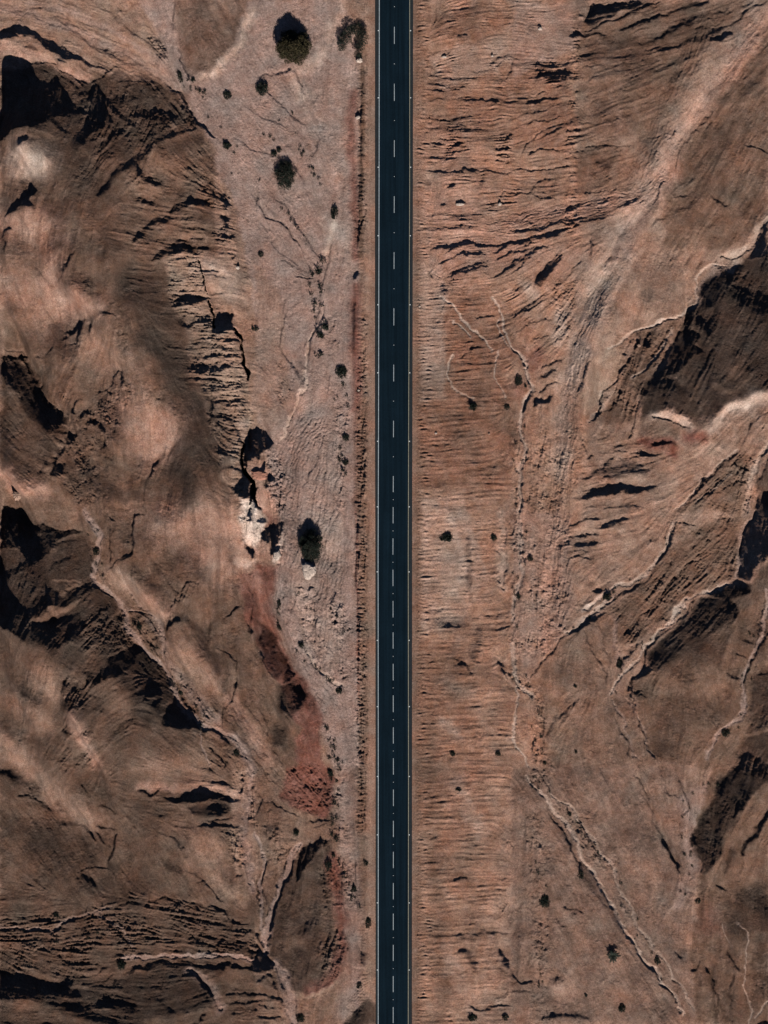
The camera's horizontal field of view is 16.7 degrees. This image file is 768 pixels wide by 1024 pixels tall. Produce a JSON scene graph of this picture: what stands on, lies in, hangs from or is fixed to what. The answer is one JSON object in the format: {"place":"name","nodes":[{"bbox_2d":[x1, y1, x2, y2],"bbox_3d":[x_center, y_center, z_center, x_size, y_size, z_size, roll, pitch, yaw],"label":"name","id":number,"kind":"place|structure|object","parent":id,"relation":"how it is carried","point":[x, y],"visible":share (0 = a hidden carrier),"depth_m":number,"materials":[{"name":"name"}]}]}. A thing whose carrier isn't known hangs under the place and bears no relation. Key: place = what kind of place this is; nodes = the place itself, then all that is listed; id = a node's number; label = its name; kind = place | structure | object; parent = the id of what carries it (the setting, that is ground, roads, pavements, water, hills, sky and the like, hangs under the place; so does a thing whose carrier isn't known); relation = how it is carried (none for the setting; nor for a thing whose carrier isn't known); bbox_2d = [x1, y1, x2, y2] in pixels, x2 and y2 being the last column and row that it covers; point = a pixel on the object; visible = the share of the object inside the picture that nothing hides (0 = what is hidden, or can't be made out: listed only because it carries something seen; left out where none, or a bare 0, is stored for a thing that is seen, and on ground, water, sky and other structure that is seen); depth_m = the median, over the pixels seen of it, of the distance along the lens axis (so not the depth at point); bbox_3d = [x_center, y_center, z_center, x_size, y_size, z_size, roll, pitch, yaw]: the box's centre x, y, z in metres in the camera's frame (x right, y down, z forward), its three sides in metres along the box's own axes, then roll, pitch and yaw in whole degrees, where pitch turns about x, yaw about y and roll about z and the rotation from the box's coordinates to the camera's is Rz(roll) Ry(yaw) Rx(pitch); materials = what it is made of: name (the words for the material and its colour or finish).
{"place":"outdoors","nodes":[
{"label":"outdoors","id":0,"kind":"place"},
{"bbox_2d":[0,0,767,1023],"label":"ground","id":1,"kind":"structure","parent":0,"point":[160,400],"depth_m":619.95,"materials":[{"name":"soil"}]},
{"bbox_2d":[12,490,20,500],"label":"boulder","id":2,"kind":"object","parent":1,"relation":"on","point":[16,495],"visible":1,"depth_m":618.70,"materials":[{"name":"beige stone"}]},
{"bbox_2d":[93,549,99,555],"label":"desert bush","id":3,"kind":"object","parent":1,"relation":"on","point":[95,551],"visible":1,"depth_m":617.60,"materials":[{"name":"green plant"}]},
{"bbox_2d":[117,959,125,969],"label":"desert bush","id":4,"kind":"object","parent":1,"relation":"on","point":[122,965],"visible":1,"depth_m":615.50,"materials":[{"name":"green plant"}]},
{"bbox_2d":[177,71,182,82],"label":"desert bush","id":5,"kind":"object","parent":1,"relation":"on","point":[180,76],"visible":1,"depth_m":621.82,"materials":[{"name":"green plant"}]},
{"bbox_2d":[223,141,231,149],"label":"desert bush","id":6,"kind":"object","parent":1,"relation":"on","point":[228,145],"visible":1,"depth_m":619.98,"materials":[{"name":"green plant"}]},
{"bbox_2d":[223,91,231,99],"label":"desert bush","id":7,"kind":"object","parent":1,"relation":"on","point":[226,95],"visible":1,"depth_m":619.78,"materials":[{"name":"green plant"}]},
{"bbox_2d":[251,470,267,479],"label":"rock slab","id":8,"kind":"object","parent":1,"relation":"on","point":[259,475],"visible":1,"depth_m":618.29,"materials":[{"name":"beige stone"}]},
{"bbox_2d":[256,81,268,96],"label":"desert bush","id":9,"kind":"object","parent":1,"relation":"on","point":[260,89],"visible":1,"depth_m":619.72,"materials":[{"name":"green plant"}]},
{"bbox_2d":[273,550,280,560],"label":"rock slab","id":10,"kind":"object","parent":1,"relation":"on","point":[276,555],"visible":1,"depth_m":617.88,"materials":[{"name":"stone"}]},
{"bbox_2d":[274,160,296,189],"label":"acacia tree","id":11,"kind":"object","parent":1,"relation":"on","point":[285,174],"visible":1,"depth_m":619.32,"materials":[{"name":"green plant"}]},
{"bbox_2d":[275,29,311,65],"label":"acacia tree","id":12,"kind":"object","parent":1,"relation":"on","point":[292,45],"visible":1,"depth_m":616.94,"materials":[{"name":"green plant"}]},
{"bbox_2d":[296,1014,304,1022],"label":"desert bush","id":13,"kind":"object","parent":1,"relation":"on","point":[300,1018],"visible":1,"depth_m":615.90,"materials":[{"name":"green plant"}]},
{"bbox_2d":[301,562,315,579],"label":"rock slab","id":14,"kind":"object","parent":1,"relation":"on","point":[309,570],"visible":1,"depth_m":618.38,"materials":[{"name":"stone"}]},
{"bbox_2d":[298,528,323,562],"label":"acacia tree","id":15,"kind":"object","parent":1,"relation":"on","point":[314,546],"visible":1,"depth_m":618.65,"materials":[{"name":"green plant"}]},
{"bbox_2d":[324,860,332,870],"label":"desert bush","id":16,"kind":"object","parent":1,"relation":"on","point":[328,863],"visible":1,"depth_m":619.21,"materials":[{"name":"green plant"}]},
{"bbox_2d":[331,206,338,219],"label":"desert bush","id":17,"kind":"object","parent":1,"relation":"on","point":[334,210],"visible":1,"depth_m":619.21,"materials":[{"name":"green plant"}]},
{"bbox_2d":[335,365,347,378],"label":"desert bush","id":18,"kind":"object","parent":1,"relation":"on","point":[342,371],"visible":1,"depth_m":619.66,"materials":[{"name":"green plant"}]},
{"bbox_2d":[342,434,349,440],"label":"desert bush","id":19,"kind":"object","parent":1,"relation":"on","point":[344,436],"visible":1,"depth_m":619.87,"materials":[{"name":"green plant"}]},
{"bbox_2d":[337,21,368,58],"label":"acacia tree","id":20,"kind":"object","parent":1,"relation":"on","point":[359,47],"visible":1,"depth_m":618.50,"materials":[{"name":"green plant"}]},
{"bbox_2d":[365,917,371,927],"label":"desert bush","id":21,"kind":"object","parent":1,"relation":"on","point":[369,920],"visible":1,"depth_m":619.63,"materials":[{"name":"green plant"}]},
{"bbox_2d":[93,110,757,999],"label":"tiny scrub","id":22,"kind":"object","parent":1,"relation":"on","point":[515,596],"visible":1,"depth_m":620.08,"materials":[{"name":"green plant"}]},
{"bbox_2d":[438,534,453,541],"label":"desert bush","id":23,"kind":"object","parent":1,"relation":"on","point":[449,538],"visible":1,"depth_m":620.49,"materials":[{"name":"green plant"}]},
{"bbox_2d":[467,1014,476,1021],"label":"desert bush","id":24,"kind":"object","parent":1,"relation":"on","point":[473,1016],"visible":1,"depth_m":620.12,"materials":[{"name":"green plant"}]},
{"bbox_2d":[468,403,476,410],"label":"desert bush","id":25,"kind":"object","parent":1,"relation":"on","point":[472,407],"visible":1,"depth_m":619.29,"materials":[{"name":"green plant"}]},
{"bbox_2d":[515,376,522,385],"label":"desert bush","id":26,"kind":"object","parent":1,"relation":"on","point":[517,381],"visible":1,"depth_m":619.44,"materials":[{"name":"green plant"}]},
{"bbox_2d":[538,894,549,907],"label":"desert bush","id":27,"kind":"object","parent":1,"relation":"on","point":[545,902],"visible":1,"depth_m":620.70,"materials":[{"name":"green plant"}]},
{"bbox_2d":[577,869,583,879],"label":"desert bush","id":28,"kind":"object","parent":1,"relation":"on","point":[582,873],"visible":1,"depth_m":619.70,"materials":[{"name":"green plant"}]},
{"bbox_2d":[603,593,611,600],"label":"desert bush","id":29,"kind":"object","parent":1,"relation":"on","point":[607,597],"visible":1,"depth_m":619.65,"materials":[{"name":"green plant"}]},
{"bbox_2d":[606,949,620,962],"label":"bush","id":30,"kind":"object","parent":1,"relation":"on","point":[612,955],"visible":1,"depth_m":618.63,"materials":[{"name":"green plant"}]},
{"bbox_2d":[618,1005,625,1011],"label":"desert bush","id":31,"kind":"object","parent":1,"relation":"on","point":[621,1008],"visible":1,"depth_m":621.10,"materials":[{"name":"green plant"}]},
{"bbox_2d":[654,958,660,964],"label":"desert bush","id":32,"kind":"object","parent":1,"relation":"on","point":[657,960],"visible":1,"depth_m":621.30,"materials":[{"name":"green plant"}]},
{"bbox_2d":[721,729,730,736],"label":"desert bush","id":33,"kind":"object","parent":1,"relation":"on","point":[723,733],"visible":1,"depth_m":619.69,"materials":[{"name":"green plant"}]},
{"bbox_2d":[375,0,412,1023],"bbox_3d":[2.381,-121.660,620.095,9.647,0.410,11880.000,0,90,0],"label":"road","id":34,"kind":"structure","parent":0,"point":[393,332],"depth_m":619.92,"materials":[{"name":"black asphalt"}]}
]}

